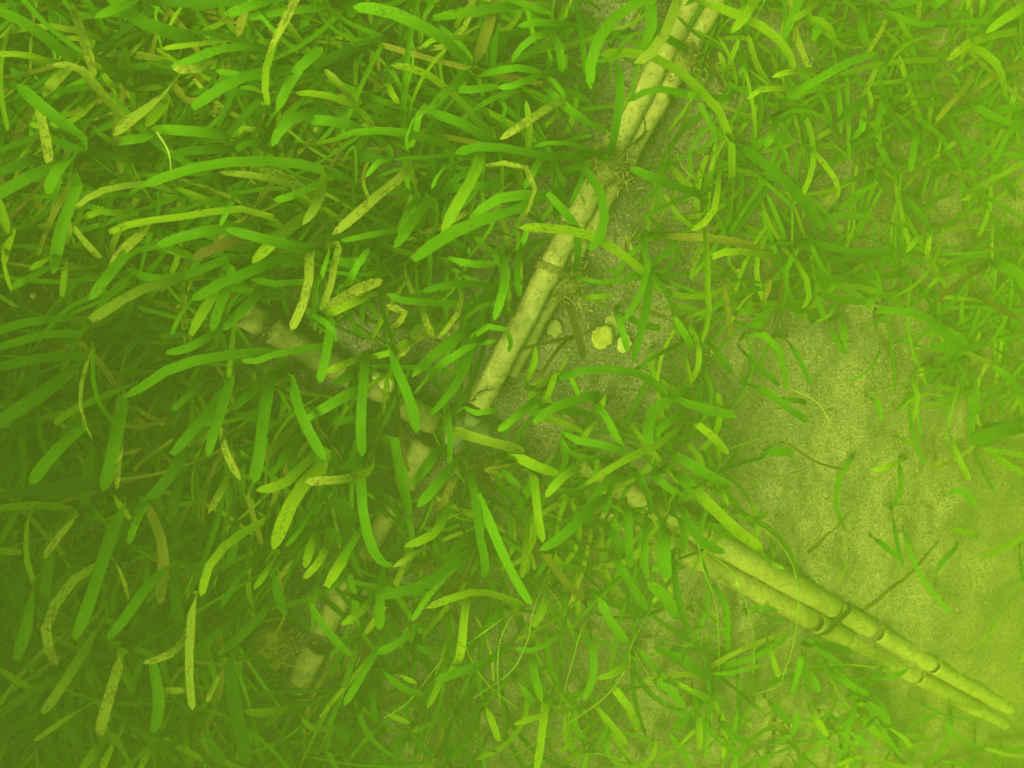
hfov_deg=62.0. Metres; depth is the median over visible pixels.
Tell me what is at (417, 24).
eelgrass shoot
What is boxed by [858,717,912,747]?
eelgrass shoot
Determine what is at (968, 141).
eelgrass shoot
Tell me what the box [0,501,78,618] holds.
eelgrass shoot
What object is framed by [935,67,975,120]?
eelgrass shoot
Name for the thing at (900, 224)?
eelgrass shoot
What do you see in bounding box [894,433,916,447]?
eelgrass shoot
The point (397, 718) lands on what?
eelgrass shoot
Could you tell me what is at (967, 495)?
eelgrass shoot
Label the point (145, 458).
eelgrass shoot
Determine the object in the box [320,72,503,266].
eelgrass shoot
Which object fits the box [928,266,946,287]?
eelgrass shoot
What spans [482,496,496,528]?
eelgrass shoot
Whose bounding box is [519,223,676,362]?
eelgrass shoot
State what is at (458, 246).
eelgrass shoot
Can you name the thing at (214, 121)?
eelgrass shoot
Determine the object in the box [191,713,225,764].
eelgrass shoot
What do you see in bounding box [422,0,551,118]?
eelgrass shoot
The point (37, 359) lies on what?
eelgrass shoot
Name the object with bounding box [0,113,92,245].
eelgrass shoot
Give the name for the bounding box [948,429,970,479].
eelgrass shoot
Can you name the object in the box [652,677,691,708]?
eelgrass shoot
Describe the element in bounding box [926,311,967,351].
eelgrass shoot
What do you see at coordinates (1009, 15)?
eelgrass shoot
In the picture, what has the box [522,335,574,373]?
eelgrass shoot
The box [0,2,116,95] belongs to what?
eelgrass shoot
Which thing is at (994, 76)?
eelgrass shoot
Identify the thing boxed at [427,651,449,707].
eelgrass shoot
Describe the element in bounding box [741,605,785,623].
eelgrass shoot
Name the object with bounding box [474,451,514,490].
algae tuft
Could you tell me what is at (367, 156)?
eelgrass shoot
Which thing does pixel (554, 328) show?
shell
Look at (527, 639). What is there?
algae strand
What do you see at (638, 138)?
twig
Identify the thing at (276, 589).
eelgrass shoot
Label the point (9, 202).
eelgrass shoot
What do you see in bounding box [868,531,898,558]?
eelgrass shoot
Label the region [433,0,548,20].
eelgrass shoot
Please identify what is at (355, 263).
eelgrass shoot
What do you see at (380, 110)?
eelgrass shoot
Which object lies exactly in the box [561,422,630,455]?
eelgrass shoot
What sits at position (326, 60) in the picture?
eelgrass shoot
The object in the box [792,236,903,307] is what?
eelgrass shoot
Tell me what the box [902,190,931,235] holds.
eelgrass shoot
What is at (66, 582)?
eelgrass shoot
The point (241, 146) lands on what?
eelgrass shoot
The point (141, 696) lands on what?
eelgrass shoot
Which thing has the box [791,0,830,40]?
eelgrass shoot
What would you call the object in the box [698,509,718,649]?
algae strand
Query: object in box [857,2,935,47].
eelgrass shoot
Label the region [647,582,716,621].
eelgrass shoot
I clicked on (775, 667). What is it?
eelgrass shoot
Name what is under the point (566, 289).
algae tuft
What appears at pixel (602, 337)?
shell
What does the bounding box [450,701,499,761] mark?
eelgrass shoot
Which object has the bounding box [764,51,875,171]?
eelgrass shoot
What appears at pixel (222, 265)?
eelgrass shoot
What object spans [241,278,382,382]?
eelgrass shoot
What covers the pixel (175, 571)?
eelgrass shoot
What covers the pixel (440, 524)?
eelgrass shoot
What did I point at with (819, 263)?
eelgrass shoot
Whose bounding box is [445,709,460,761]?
eelgrass shoot
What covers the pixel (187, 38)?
eelgrass shoot
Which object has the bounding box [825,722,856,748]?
eelgrass shoot
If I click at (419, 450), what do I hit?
pipe
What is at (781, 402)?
eelgrass shoot
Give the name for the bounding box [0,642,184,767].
eelgrass shoot
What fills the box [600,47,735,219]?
eelgrass shoot
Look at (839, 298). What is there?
eelgrass shoot
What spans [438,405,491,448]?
pipe fitting
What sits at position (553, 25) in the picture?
eelgrass shoot
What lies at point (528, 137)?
eelgrass shoot
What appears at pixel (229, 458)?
eelgrass shoot
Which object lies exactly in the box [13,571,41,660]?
eelgrass shoot
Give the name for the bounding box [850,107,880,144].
eelgrass shoot
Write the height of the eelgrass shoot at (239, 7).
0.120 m
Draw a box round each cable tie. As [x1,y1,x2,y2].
[535,261,569,279]
[814,602,851,635]
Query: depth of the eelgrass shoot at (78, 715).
0.64 m
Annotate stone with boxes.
[150,396,186,434]
[808,102,832,133]
[819,184,839,207]
[837,223,844,233]
[868,22,890,48]
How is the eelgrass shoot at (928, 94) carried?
on the sea bed
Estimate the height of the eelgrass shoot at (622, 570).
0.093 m
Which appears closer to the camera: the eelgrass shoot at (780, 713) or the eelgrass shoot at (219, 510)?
the eelgrass shoot at (219, 510)
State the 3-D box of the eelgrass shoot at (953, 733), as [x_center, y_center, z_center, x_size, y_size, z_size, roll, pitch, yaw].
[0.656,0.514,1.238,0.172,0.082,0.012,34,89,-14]
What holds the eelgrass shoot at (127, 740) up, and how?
on the sea bed
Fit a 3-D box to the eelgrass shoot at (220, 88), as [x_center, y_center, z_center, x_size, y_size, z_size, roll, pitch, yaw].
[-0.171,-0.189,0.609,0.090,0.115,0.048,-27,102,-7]
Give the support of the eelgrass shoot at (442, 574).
on the sea bed
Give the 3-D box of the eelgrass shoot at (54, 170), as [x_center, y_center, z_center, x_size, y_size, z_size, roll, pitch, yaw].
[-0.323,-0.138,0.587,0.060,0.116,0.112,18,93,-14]
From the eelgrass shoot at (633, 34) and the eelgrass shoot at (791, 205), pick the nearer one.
the eelgrass shoot at (633, 34)
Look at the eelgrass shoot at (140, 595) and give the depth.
0.59 m
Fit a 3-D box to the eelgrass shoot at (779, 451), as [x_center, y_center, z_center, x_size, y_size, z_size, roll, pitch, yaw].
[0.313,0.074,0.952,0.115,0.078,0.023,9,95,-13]
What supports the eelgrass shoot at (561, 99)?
on the sea bed
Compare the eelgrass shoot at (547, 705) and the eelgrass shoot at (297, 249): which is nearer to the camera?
the eelgrass shoot at (297, 249)
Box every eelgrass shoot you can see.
[0,0,110,104]
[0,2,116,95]
[0,17,11,129]
[0,85,86,273]
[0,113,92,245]
[0,176,14,208]
[0,199,10,233]
[0,269,135,391]
[0,295,17,307]
[0,314,120,440]
[0,338,116,386]
[0,347,59,542]
[0,423,146,545]
[0,483,168,640]
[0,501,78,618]
[0,519,21,600]
[0,591,123,764]
[0,601,163,736]
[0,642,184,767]
[0,667,40,694]
[1,228,15,291]
[1,386,14,426]
[3,0,135,173]
[9,67,117,162]
[12,223,101,296]
[12,393,96,484]
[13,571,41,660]
[14,570,87,624]
[19,681,143,767]
[22,443,101,507]
[25,666,288,767]
[28,670,77,744]
[34,658,142,767]
[41,500,128,665]
[41,614,155,714]
[43,471,150,651]
[52,62,152,162]
[53,381,147,490]
[54,50,212,255]
[73,62,222,234]
[76,181,178,208]
[82,208,151,299]
[89,253,234,336]
[89,700,134,767]
[94,0,138,18]
[107,0,229,135]
[107,542,179,639]
[108,187,282,258]
[113,440,300,592]
[116,66,197,126]
[121,319,189,372]
[122,439,172,471]
[124,348,325,482]
[134,500,284,716]
[134,687,185,708]
[135,446,193,517]
[138,732,202,767]
[142,0,330,52]
[142,146,357,224]
[143,615,185,663]
[151,124,257,158]
[154,19,289,172]
[165,318,236,380]
[169,508,185,649]
[170,367,234,456]
[171,38,277,104]
[185,591,199,710]
[191,64,324,146]
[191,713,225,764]
[192,227,341,330]
[199,458,269,595]
[199,626,251,764]
[208,471,231,512]
[216,47,322,116]
[218,587,351,655]
[219,543,287,614]
[220,411,273,479]
[220,420,347,580]
[222,259,314,330]
[228,0,554,134]
[234,132,297,154]
[235,650,271,675]
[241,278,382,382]
[244,705,295,717]
[250,166,313,262]
[256,419,330,548]
[263,0,390,132]
[285,438,359,546]
[296,69,426,176]
[302,700,365,742]
[303,531,330,578]
[305,415,411,566]
[307,362,359,419]
[311,699,452,767]
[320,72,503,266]
[323,497,373,587]
[325,249,370,316]
[327,339,419,471]
[332,166,503,247]
[337,63,536,231]
[337,637,350,647]
[341,561,392,629]
[342,149,391,165]
[344,593,398,704]
[345,0,357,17]
[353,2,541,151]
[360,83,401,116]
[367,667,421,723]
[376,608,435,654]
[380,529,475,621]
[381,711,408,723]
[386,304,407,332]
[387,239,495,337]
[392,725,417,764]
[393,101,507,188]
[393,546,429,567]
[398,732,436,759]
[399,0,533,170]
[399,306,443,356]
[404,265,416,296]
[404,477,532,604]
[411,158,565,261]
[411,323,512,415]
[411,643,442,654]
[412,444,488,577]
[421,231,528,319]
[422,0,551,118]
[426,589,525,681]
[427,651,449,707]
[428,13,583,195]
[428,343,476,462]
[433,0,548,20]
[436,169,469,202]
[442,506,597,557]
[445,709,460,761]
[448,586,470,680]
[448,629,458,662]
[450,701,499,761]
[452,406,524,453]
[454,61,624,250]
[465,454,558,541]
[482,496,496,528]
[497,49,589,139]
[498,346,667,431]
[498,480,530,577]
[507,291,511,311]
[511,678,534,708]
[513,704,627,744]
[514,589,628,653]
[518,2,595,73]
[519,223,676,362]
[522,101,532,170]
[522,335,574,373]
[528,647,542,701]
[530,403,591,416]
[532,391,624,451]
[532,583,568,626]
[534,666,553,767]
[539,494,633,567]
[539,551,586,600]
[545,460,582,497]
[546,191,623,358]
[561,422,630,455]
[561,438,652,514]
[564,711,587,762]
[582,624,597,699]
[585,0,795,88]
[586,421,731,488]
[596,653,633,679]
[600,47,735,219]
[604,728,610,758]
[608,31,645,93]
[608,682,639,730]
[609,550,647,610]
[613,304,661,352]
[620,230,771,326]
[627,39,739,101]
[630,167,711,341]
[634,304,694,383]
[634,565,684,571]
[640,0,656,49]
[640,512,649,578]
[642,387,689,444]
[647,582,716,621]
[650,463,710,513]
[652,547,689,635]
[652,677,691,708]
[654,644,711,679]
[655,391,735,417]
[655,730,694,759]
[656,28,724,87]
[657,494,724,578]
[671,91,701,98]
[671,689,711,748]
[688,109,743,264]
[690,479,763,550]
[692,133,825,230]
[693,29,783,138]
[705,337,732,373]
[709,664,761,674]
[710,248,776,259]
[716,715,754,745]
[721,276,732,338]
[731,0,760,32]
[733,280,771,316]
[737,321,787,389]
[738,59,748,74]
[739,510,768,520]
[740,377,807,422]
[740,712,751,727]
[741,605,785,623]
[747,67,817,98]
[760,441,843,469]
[762,691,790,724]
[763,629,780,677]
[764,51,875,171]
[766,538,783,568]
[767,712,799,743]
[771,280,810,384]
[782,397,806,403]
[784,201,796,213]
[787,663,819,692]
[789,655,803,696]
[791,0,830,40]
[792,181,861,300]
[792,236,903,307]
[800,639,851,693]
[807,270,867,318]
[807,700,870,749]
[809,148,840,197]
[809,302,836,325]
[810,16,835,50]
[813,255,881,302]
[819,657,907,730]
[821,182,878,223]
[823,661,868,695]
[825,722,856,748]
[827,312,847,353]
[832,93,873,130]
[838,162,898,209]
[839,549,849,579]
[846,306,935,381]
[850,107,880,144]
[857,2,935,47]
[858,270,901,279]
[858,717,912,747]
[861,77,873,108]
[864,391,882,419]
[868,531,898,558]
[869,0,926,71]
[870,455,907,508]
[878,43,892,76]
[880,71,936,134]
[880,218,909,228]
[888,0,944,15]
[889,505,903,565]
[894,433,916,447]
[896,713,936,742]
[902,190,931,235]
[905,223,941,258]
[908,121,929,171]
[910,349,933,420]
[913,92,946,100]
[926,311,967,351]
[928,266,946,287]
[929,332,990,410]
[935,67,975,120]
[935,257,1023,303]
[935,542,958,573]
[938,128,1023,158]
[941,204,1023,265]
[942,488,976,505]
[943,167,973,182]
[944,723,984,751]
[947,18,1018,60]
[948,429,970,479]
[953,528,979,538]
[956,39,1006,96]
[962,190,992,241]
[967,101,1023,127]
[967,159,1023,192]
[969,420,1023,444]
[972,124,1008,129]
[975,293,1017,318]
[977,63,1023,88]
[985,1,1023,32]
[985,104,1023,123]
[989,166,1016,201]
[992,366,1023,398]
[994,120,1023,163]
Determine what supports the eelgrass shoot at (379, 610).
on the sea bed
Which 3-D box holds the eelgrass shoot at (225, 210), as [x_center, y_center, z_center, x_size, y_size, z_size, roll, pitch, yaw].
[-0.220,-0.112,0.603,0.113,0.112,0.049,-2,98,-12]
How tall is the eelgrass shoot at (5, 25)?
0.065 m
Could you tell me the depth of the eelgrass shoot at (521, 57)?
0.64 m
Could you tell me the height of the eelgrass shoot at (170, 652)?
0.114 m
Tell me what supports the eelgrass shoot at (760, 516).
on the sea bed
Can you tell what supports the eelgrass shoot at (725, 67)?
on the sea bed
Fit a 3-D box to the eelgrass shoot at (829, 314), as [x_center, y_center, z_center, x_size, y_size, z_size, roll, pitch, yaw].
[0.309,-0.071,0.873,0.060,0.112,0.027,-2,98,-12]
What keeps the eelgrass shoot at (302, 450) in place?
on the sea bed
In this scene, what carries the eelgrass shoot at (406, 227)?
on the sea bed
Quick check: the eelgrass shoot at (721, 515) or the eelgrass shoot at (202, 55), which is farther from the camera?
the eelgrass shoot at (721, 515)
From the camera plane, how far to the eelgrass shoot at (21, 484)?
0.62 m
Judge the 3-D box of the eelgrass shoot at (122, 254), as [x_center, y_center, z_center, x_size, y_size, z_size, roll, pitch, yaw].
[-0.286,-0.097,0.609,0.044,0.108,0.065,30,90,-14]
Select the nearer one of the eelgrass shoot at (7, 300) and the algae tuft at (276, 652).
the eelgrass shoot at (7, 300)
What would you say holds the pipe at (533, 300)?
on the sea bed
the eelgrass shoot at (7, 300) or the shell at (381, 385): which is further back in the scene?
the shell at (381, 385)
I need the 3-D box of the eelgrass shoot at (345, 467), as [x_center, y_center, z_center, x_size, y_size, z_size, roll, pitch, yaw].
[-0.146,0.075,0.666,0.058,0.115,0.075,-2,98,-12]
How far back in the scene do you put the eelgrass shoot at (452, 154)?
0.59 m
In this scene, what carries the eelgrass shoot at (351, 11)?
on the sea bed
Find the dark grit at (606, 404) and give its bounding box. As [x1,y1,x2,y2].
[0,0,1023,767]
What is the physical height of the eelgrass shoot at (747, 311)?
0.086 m
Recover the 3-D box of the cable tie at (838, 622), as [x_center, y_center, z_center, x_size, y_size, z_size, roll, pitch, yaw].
[0.413,0.303,1.107,0.066,0.043,0.007,-29,102,-7]
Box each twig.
[471,388,492,401]
[625,120,665,153]
[634,117,645,144]
[807,511,850,552]
[861,541,938,613]
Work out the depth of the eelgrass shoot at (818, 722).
1.02 m
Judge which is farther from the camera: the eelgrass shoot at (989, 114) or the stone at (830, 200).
the eelgrass shoot at (989, 114)
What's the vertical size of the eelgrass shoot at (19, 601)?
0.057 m
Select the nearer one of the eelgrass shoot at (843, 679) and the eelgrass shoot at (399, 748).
the eelgrass shoot at (399, 748)
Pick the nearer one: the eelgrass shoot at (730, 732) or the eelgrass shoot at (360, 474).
the eelgrass shoot at (360, 474)
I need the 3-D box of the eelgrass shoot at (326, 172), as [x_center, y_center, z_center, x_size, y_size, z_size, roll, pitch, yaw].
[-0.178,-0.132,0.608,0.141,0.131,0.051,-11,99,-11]
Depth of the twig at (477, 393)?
0.72 m
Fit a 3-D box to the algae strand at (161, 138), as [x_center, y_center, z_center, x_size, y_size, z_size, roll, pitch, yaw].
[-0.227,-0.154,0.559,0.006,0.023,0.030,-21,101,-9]
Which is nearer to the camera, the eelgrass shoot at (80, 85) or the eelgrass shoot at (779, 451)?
the eelgrass shoot at (80, 85)
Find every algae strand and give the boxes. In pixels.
[156,131,171,169]
[384,653,448,717]
[467,582,549,643]
[472,569,549,698]
[497,575,549,708]
[509,602,654,758]
[559,602,606,708]
[633,648,665,704]
[677,154,716,178]
[693,539,754,671]
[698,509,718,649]
[715,416,777,472]
[729,426,781,448]
[746,469,806,483]
[755,0,765,17]
[755,530,798,693]
[791,388,837,440]
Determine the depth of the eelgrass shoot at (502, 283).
0.62 m
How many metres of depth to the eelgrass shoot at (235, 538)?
0.61 m
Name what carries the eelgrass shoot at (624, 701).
on the sea bed
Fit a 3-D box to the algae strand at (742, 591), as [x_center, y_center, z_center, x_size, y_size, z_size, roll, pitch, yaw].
[0.249,0.253,0.933,0.015,0.103,0.216,-31,102,-7]
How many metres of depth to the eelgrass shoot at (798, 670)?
1.00 m
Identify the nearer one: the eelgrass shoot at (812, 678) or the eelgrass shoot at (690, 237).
the eelgrass shoot at (690, 237)
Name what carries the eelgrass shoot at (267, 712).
on the sea bed
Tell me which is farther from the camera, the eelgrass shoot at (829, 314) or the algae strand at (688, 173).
the eelgrass shoot at (829, 314)
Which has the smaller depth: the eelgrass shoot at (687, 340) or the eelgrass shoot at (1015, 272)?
the eelgrass shoot at (687, 340)
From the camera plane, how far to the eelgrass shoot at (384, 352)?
0.61 m
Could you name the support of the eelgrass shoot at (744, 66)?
on the sea bed
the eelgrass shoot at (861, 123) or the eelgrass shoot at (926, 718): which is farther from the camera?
the eelgrass shoot at (926, 718)
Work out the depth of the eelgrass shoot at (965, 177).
0.91 m
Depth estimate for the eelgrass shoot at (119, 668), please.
0.62 m
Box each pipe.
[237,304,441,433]
[285,436,435,695]
[468,0,704,409]
[509,0,727,377]
[543,466,1011,729]
[559,447,1015,714]
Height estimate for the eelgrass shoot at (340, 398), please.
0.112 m
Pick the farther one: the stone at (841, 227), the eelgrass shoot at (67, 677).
the stone at (841, 227)
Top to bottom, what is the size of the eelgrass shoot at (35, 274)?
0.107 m
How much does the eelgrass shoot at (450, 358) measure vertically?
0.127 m
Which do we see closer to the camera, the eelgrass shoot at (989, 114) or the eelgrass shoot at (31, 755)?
the eelgrass shoot at (31, 755)
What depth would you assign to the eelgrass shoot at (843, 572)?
0.99 m
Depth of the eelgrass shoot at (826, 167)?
0.75 m
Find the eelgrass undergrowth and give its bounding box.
[0,0,1023,767]
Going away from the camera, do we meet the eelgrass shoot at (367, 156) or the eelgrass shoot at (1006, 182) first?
the eelgrass shoot at (367, 156)
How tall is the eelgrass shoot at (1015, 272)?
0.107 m
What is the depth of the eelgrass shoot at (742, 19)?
0.63 m
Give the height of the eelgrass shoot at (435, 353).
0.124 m
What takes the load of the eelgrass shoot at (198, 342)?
on the sea bed
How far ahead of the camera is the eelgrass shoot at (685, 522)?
0.81 m
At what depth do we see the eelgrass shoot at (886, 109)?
0.81 m
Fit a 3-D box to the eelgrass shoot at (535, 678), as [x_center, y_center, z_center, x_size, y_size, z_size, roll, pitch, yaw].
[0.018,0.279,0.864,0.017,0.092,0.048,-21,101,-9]
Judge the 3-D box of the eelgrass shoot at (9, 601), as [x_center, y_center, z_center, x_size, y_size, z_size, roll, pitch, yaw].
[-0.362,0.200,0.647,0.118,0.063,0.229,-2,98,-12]
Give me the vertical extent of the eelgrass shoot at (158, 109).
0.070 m
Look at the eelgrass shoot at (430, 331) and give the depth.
0.63 m
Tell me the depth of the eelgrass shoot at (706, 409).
0.74 m
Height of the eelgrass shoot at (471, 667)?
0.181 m
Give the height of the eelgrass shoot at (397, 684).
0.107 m
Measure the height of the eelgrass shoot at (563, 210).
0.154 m
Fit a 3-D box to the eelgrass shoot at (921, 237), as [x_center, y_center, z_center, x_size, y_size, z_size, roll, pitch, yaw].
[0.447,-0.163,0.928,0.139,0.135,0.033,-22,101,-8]
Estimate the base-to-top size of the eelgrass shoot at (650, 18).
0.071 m
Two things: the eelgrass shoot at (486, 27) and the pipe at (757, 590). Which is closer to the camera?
the eelgrass shoot at (486, 27)
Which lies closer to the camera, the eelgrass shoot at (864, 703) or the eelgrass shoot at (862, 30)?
the eelgrass shoot at (862, 30)
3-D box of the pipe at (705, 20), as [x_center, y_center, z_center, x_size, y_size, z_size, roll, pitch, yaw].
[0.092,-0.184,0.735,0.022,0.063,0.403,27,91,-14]
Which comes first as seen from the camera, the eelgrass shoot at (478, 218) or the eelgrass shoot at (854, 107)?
the eelgrass shoot at (478, 218)
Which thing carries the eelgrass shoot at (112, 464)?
on the sea bed
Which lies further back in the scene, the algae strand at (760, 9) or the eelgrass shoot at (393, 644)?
the eelgrass shoot at (393, 644)
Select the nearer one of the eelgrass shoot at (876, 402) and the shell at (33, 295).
the shell at (33, 295)
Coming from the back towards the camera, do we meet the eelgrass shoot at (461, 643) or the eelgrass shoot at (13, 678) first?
the eelgrass shoot at (461, 643)
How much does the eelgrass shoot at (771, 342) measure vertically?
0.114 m
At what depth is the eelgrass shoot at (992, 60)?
0.83 m
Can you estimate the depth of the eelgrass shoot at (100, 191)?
0.56 m
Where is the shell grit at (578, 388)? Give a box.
[0,0,1023,767]
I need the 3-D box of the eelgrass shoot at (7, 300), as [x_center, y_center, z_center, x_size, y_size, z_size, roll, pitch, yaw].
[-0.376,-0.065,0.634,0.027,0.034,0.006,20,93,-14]
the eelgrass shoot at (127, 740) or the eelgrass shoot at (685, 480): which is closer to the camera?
the eelgrass shoot at (127, 740)
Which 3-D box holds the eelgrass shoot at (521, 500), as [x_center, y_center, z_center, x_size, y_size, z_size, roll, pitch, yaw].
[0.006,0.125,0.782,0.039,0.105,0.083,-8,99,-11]
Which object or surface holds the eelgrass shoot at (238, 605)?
on the sea bed
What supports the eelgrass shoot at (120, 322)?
on the sea bed
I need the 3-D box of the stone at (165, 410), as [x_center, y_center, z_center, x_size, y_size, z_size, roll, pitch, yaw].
[-0.271,0.026,0.674,0.032,0.008,0.032,-21,100,-10]
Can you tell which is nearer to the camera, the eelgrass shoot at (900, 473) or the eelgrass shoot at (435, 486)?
the eelgrass shoot at (435, 486)
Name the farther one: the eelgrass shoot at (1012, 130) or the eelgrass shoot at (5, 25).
the eelgrass shoot at (1012, 130)
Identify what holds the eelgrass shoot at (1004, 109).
on the sea bed
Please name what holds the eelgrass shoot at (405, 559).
on the sea bed
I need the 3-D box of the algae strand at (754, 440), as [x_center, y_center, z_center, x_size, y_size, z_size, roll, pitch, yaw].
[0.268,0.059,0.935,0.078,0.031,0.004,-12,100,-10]
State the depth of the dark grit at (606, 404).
0.83 m
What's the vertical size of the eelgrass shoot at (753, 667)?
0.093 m
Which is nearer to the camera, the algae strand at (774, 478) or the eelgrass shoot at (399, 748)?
the eelgrass shoot at (399, 748)
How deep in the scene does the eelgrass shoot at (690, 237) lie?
0.71 m
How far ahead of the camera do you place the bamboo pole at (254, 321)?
0.67 m
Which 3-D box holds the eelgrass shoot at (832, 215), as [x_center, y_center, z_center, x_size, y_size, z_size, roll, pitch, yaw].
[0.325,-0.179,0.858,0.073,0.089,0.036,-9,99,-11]
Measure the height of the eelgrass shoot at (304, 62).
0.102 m
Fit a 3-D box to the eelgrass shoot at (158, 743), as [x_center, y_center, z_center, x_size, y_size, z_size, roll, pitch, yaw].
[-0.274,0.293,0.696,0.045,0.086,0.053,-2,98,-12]
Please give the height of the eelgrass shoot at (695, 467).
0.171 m
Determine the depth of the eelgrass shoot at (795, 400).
0.85 m
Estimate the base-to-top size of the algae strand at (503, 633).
0.071 m
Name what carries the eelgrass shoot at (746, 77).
on the sea bed
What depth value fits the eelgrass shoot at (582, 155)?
0.62 m
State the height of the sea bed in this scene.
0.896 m
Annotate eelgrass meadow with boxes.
[0,0,1023,767]
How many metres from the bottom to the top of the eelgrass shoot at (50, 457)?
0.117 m
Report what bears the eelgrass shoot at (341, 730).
on the sea bed
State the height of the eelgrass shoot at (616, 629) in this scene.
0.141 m
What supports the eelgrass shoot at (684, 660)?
on the sea bed
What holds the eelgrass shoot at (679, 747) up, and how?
on the sea bed
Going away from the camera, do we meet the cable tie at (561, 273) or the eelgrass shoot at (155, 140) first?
the eelgrass shoot at (155, 140)
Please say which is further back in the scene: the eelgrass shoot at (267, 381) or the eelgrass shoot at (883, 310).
the eelgrass shoot at (883, 310)
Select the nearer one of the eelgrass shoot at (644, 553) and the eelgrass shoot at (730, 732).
the eelgrass shoot at (644, 553)
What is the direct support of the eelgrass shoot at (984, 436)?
on the sea bed
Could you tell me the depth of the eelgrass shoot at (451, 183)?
0.63 m
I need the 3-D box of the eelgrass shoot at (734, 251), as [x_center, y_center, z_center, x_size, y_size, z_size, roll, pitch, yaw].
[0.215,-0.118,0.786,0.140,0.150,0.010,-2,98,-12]
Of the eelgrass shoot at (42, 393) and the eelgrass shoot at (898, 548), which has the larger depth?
the eelgrass shoot at (898, 548)
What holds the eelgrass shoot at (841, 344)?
on the sea bed
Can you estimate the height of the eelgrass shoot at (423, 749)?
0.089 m
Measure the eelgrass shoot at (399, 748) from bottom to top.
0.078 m
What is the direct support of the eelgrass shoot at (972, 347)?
on the sea bed
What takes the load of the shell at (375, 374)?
on the sea bed
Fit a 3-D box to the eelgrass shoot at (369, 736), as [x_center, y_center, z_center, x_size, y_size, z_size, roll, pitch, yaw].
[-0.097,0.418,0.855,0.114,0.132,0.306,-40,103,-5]
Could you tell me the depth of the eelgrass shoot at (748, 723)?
0.99 m
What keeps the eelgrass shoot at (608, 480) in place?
on the sea bed
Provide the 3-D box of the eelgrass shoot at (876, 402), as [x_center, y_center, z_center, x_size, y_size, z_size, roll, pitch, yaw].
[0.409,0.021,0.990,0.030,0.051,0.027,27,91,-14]
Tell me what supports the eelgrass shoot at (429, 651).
on the sea bed
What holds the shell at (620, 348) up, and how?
on the sea bed
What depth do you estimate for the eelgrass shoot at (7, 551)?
0.62 m
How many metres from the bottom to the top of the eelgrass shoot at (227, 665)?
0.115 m
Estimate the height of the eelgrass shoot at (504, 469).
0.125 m
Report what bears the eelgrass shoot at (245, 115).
on the sea bed
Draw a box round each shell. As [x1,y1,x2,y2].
[30,293,36,298]
[371,370,380,379]
[378,373,393,391]
[546,320,562,336]
[591,325,612,348]
[605,315,619,335]
[617,335,631,352]
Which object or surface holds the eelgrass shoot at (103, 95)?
on the sea bed
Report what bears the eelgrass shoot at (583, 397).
on the sea bed
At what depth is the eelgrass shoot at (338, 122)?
0.57 m
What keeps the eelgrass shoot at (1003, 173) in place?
on the sea bed
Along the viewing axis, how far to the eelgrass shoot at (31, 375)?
0.62 m
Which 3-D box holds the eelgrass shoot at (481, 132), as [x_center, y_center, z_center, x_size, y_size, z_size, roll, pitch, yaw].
[-0.051,-0.162,0.627,0.135,0.120,0.084,41,88,-14]
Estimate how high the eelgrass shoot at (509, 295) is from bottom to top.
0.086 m
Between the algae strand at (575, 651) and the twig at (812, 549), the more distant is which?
the twig at (812, 549)
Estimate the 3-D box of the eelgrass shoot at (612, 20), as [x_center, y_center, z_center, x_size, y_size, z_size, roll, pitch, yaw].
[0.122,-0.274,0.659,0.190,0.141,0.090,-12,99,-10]
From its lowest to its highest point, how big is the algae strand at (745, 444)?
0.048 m
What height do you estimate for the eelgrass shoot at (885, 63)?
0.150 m
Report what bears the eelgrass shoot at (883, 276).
on the sea bed
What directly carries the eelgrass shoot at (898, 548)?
on the sea bed
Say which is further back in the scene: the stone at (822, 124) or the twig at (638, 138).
the stone at (822, 124)
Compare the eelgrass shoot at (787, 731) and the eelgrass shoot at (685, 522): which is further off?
the eelgrass shoot at (787, 731)
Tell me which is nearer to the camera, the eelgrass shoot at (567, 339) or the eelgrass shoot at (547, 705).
the eelgrass shoot at (567, 339)
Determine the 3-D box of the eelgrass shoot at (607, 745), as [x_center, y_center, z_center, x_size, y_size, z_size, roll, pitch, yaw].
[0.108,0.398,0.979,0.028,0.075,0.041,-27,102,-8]
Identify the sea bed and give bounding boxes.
[0,0,1023,767]
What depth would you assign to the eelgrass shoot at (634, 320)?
0.72 m
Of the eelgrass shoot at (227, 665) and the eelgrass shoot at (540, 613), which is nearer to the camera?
the eelgrass shoot at (227, 665)
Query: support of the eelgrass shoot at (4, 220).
on the sea bed
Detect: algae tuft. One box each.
[226,618,317,694]
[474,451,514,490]
[528,249,603,313]
[575,122,643,202]
[666,24,719,85]
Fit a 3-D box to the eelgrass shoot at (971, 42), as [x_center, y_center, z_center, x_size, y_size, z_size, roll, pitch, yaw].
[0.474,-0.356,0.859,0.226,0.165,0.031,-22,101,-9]
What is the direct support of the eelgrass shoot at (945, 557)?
on the sea bed
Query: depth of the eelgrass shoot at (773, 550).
0.93 m
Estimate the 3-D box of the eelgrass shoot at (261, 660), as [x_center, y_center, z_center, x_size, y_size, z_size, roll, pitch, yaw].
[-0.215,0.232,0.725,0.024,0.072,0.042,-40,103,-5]
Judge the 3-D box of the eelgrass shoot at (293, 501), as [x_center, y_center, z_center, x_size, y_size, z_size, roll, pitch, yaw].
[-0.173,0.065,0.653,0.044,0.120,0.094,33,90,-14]
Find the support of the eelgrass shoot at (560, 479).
on the sea bed
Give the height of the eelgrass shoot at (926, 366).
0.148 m
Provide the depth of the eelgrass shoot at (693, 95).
0.66 m
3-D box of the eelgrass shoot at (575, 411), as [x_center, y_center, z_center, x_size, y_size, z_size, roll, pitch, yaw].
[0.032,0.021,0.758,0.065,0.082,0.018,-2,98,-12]

